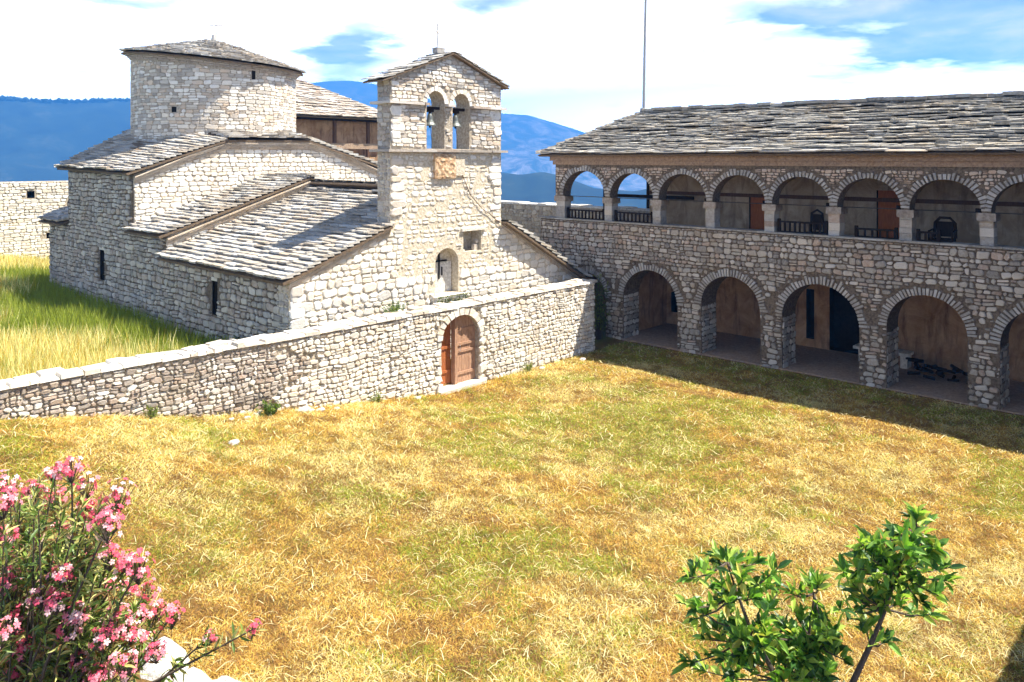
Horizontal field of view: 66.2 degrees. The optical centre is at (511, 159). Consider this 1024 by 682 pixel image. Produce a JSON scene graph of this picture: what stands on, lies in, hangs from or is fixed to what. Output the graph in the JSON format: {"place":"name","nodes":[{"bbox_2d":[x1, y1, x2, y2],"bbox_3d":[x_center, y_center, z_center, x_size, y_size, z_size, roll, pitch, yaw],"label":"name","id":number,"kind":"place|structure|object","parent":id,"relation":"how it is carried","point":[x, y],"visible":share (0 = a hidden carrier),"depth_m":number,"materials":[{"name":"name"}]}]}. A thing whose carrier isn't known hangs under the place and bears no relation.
{"place":"outdoors","nodes":[
{"label":"outdoors","id":0,"kind":"place"},
{"bbox_2d":[0,251,242,379],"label":"tall grass","id":1,"kind":"structure","parent":0,"point":[45,323],"depth_m":22.13,"materials":[{"name":"green plant"}]},
{"bbox_2d":[0,81,645,207],"bbox_3d":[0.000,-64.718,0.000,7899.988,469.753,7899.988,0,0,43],"label":"hills","id":2,"kind":"structure","parent":0,"point":[38,140],"depth_m":1305.44,"materials":[{"name":"blue"}]},
{"bbox_2d":[0,95,130,103],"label":"ridge trees","id":3,"kind":"object","parent":2,"relation":"on","point":[50,100],"visible":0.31,"depth_m":1379.12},
{"bbox_2d":[0,317,1023,681],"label":"ground","id":4,"kind":"structure","parent":0,"point":[592,605],"depth_m":12.51,"materials":[{"name":"yellow plant"}]},
{"bbox_2d":[0,181,67,259],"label":"fortress wall","id":5,"kind":"structure","parent":4,"relation":"on","point":[24,205],"depth_m":40.58,"materials":[{"name":"stone"}]},
{"bbox_2d":[0,456,265,681],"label":"oleander","id":6,"kind":"object","parent":4,"relation":"on","point":[55,616],"visible":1,"depth_m":5.84,"materials":[{"name":"pink plant"}]},
{"bbox_2d":[142,404,158,418],"bbox_3d":[-6.960,4.881,15.142,0.291,0.348,0.279,0,0,-9],"label":"ground weed","id":7,"kind":"object","parent":4,"relation":"on","point":[150,415],"visible":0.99,"depth_m":15.12,"materials":[{"name":"green plant"}]},
{"bbox_2d":[118,629,240,681],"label":"garden wall","id":8,"kind":"structure","parent":4,"relation":"on","point":[158,670],"depth_m":8.27,"materials":[{"name":"white stone"}]},
{"bbox_2d":[201,335,238,343],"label":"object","id":9,"kind":"object","parent":4,"relation":"on","point":[205,340],"visible":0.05,"depth_m":20.43,"materials":[{"name":"green plant"}]},
{"bbox_2d":[228,439,239,445],"bbox_3d":[-5.130,5.232,14.490,0.180,0.136,0.237,0,0,43],"label":"loose stone","id":10,"kind":"object","parent":4,"relation":"on","point":[234,441],"visible":0.75,"depth_m":14.44,"materials":[{"name":"white stone"}]},
{"bbox_2d":[255,399,280,416],"bbox_3d":[-5.229,5.373,16.820,0.575,0.460,0.346,0,0,-26],"label":"ground weed","id":11,"kind":"object","parent":4,"relation":"on","point":[270,410],"visible":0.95,"depth_m":16.79,"materials":[{"name":"green plant"}]},
{"bbox_2d":[0,278,597,419],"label":"courtyard wall","id":12,"kind":"structure","parent":4,"relation":"on","point":[435,347],"depth_m":18.56,"materials":[{"name":"stone"}]},
{"bbox_2d":[380,301,407,312],"bbox_3d":[-3.180,3.903,20.617,0.623,0.404,0.925,0,0,43],"label":"wall weed","id":13,"kind":"object","parent":12,"relation":"on","point":[392,308],"depth_m":20.63,"materials":[{"name":"green plant"}]},
{"bbox_2d":[441,320,450,383],"bbox_3d":[-1.882,5.190,21.303,0.080,1.880,0.567,0,0,43],"label":"door leaf","id":14,"kind":"structure","parent":12,"relation":"in","point":[446,343],"depth_m":21.39,"materials":[{"name":"red wood"}]},
{"bbox_2d":[451,315,474,384],"bbox_3d":[-1.327,5.185,21.729,0.169,1.890,0.817,0,0,43],"label":"door leaf","id":15,"kind":"structure","parent":12,"relation":"in","point":[462,326],"depth_m":21.66,"materials":[{"name":"brown wood"}]},
{"bbox_2d":[295,406,310,412],"bbox_3d":[-4.662,5.590,17.505,0.265,0.187,0.307,0,0,8],"label":"loose stone","id":16,"kind":"object","parent":4,"relation":"on","point":[306,408],"visible":0.67,"depth_m":17.43,"materials":[{"name":"white stone"}]},
{"bbox_2d":[37,17,591,339],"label":"church","id":17,"kind":"structure","parent":4,"relation":"on","point":[211,190],"depth_m":24.30,"materials":[{"name":"stone"}]},
{"bbox_2d":[99,247,104,279],"bbox_3d":[-14.243,3.625,27.442,0.440,1.149,0.190,0,0,43],"label":"window","id":18,"kind":"structure","parent":17,"relation":"in","point":[103,264],"depth_m":27.48,"materials":[{"name":"black glass"}]},
{"bbox_2d":[211,277,217,313],"bbox_3d":[-8.168,3.774,21.757,0.340,1.049,0.190,0,0,43],"label":"window","id":19,"kind":"structure","parent":17,"relation":"in","point":[214,279],"depth_m":21.81,"materials":[{"name":"black glass"}]},
{"bbox_2d":[427,106,439,148],"bbox_3d":[-2.373,-0.805,22.710,0.360,1.450,0.670,0,0,43],"label":"bell","id":20,"kind":"object","parent":17,"relation":"hanging from","point":[430,121],"visible":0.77,"depth_m":22.66,"materials":[{"name":"metal"}]},
{"bbox_2d":[453,108,464,135],"bbox_3d":[-1.690,-0.805,23.440,0.360,1.450,0.670,0,0,43],"label":"bell","id":21,"kind":"object","parent":17,"relation":"hanging from","point":[455,118],"visible":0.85,"depth_m":23.38,"materials":[{"name":"metal"}]},
{"bbox_2d":[296,79,377,162],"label":"gallery house","id":22,"kind":"structure","parent":4,"relation":"on","point":[335,119],"depth_m":48.34,"materials":[{"name":"brown wood"}]},
{"bbox_2d":[368,391,385,402],"bbox_3d":[-3.314,5.790,19.074,0.457,0.350,0.319,0,0,-24],"label":"ground weed","id":23,"kind":"object","parent":4,"relation":"on","point":[378,397],"visible":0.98,"depth_m":19.07,"materials":[{"name":"green plant"}]},
{"bbox_2d":[521,364,533,371],"bbox_3d":[0.485,6.103,23.087,0.297,0.377,0.534,0,0,43],"label":"ground weed","id":24,"kind":"object","parent":4,"relation":"on","point":[528,366],"visible":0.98,"depth_m":23.06,"materials":[{"name":"green plant"}]},
{"bbox_2d":[501,200,649,240],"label":"wall","id":25,"kind":"structure","parent":4,"relation":"on","point":[526,214],"depth_m":34.40,"materials":[{"name":"stone"}]},
{"bbox_2d":[594,273,610,339],"bbox_3d":[3.025,5.109,27.319,0.969,2.344,0.702,0,0,-29],"label":"shrub","id":26,"kind":"object","parent":4,"relation":"on","point":[599,311],"visible":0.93,"depth_m":27.23,"materials":[{"name":"green plant"}]},
{"bbox_2d":[535,91,1023,415],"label":"arcaded wing","id":27,"kind":"structure","parent":4,"relation":"on","point":[724,253],"depth_m":23.63,"materials":[{"name":"grey stone"}]},
{"bbox_2d":[642,0,646,107],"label":"mast","id":28,"kind":"object","parent":27,"relation":"on","point":[644,57],"visible":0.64,"depth_m":30.44,"materials":[{"name":"metal"}]},
{"bbox_2d":[751,197,764,229],"bbox_3d":[8.542,2.150,26.910,0.760,1.800,0.050,0,0,43],"label":"door","id":29,"kind":"structure","parent":27,"relation":"in","point":[757,215],"depth_m":26.98,"materials":[{"name":"red wood"}]},
{"bbox_2d":[808,209,823,232],"bbox_3d":[8.962,2.259,23.261,0.469,1.582,0.455,0,0,43],"label":"wooden chair","id":30,"kind":"object","parent":27,"relation":"on","point":[818,218],"visible":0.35,"depth_m":23.38,"materials":[{"name":"brown wood"}]},
{"bbox_2d":[853,343,913,368],"bbox_3d":[11.304,5.990,23.935,1.600,0.460,0.500,0,0,43],"label":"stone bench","id":31,"kind":"object","parent":27,"relation":"on","point":[905,363],"visible":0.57,"depth_m":23.39,"materials":[{"name":"grey stone"}]},
{"bbox_2d":[878,190,899,237],"bbox_3d":[11.608,2.000,24.040,0.760,2.100,0.050,0,0,43],"label":"door","id":32,"kind":"structure","parent":27,"relation":"in","point":[887,219],"depth_m":24.09,"materials":[{"name":"red wood"}]},
{"bbox_2d":[906,357,967,384],"bbox_3d":[12.138,5.967,22.334,2.006,0.484,1.330,0,0,43],"label":"metal equipment","id":33,"kind":"object","parent":27,"relation":"on","point":[940,371],"visible":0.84,"depth_m":22.18,"materials":[{"name":"black metal"}]},
{"bbox_2d":[928,216,957,242],"bbox_3d":[11.447,2.288,20.867,0.616,1.525,0.505,0,0,43],"label":"wooden armchair","id":34,"kind":"object","parent":27,"relation":"on","point":[948,229],"visible":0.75,"depth_m":20.94,"materials":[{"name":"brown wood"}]},
{"bbox_2d":[671,500,967,681],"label":"young tree","id":35,"kind":"object","parent":4,"relation":"on","point":[806,645],"visible":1,"depth_m":5.48,"materials":[{"name":"green plant"}]},
{"bbox_2d":[0,0,1023,132],"label":"sky","id":36,"kind":"structure","parent":0,"point":[574,64],"materials":[{"name":"blue"}]}
]}

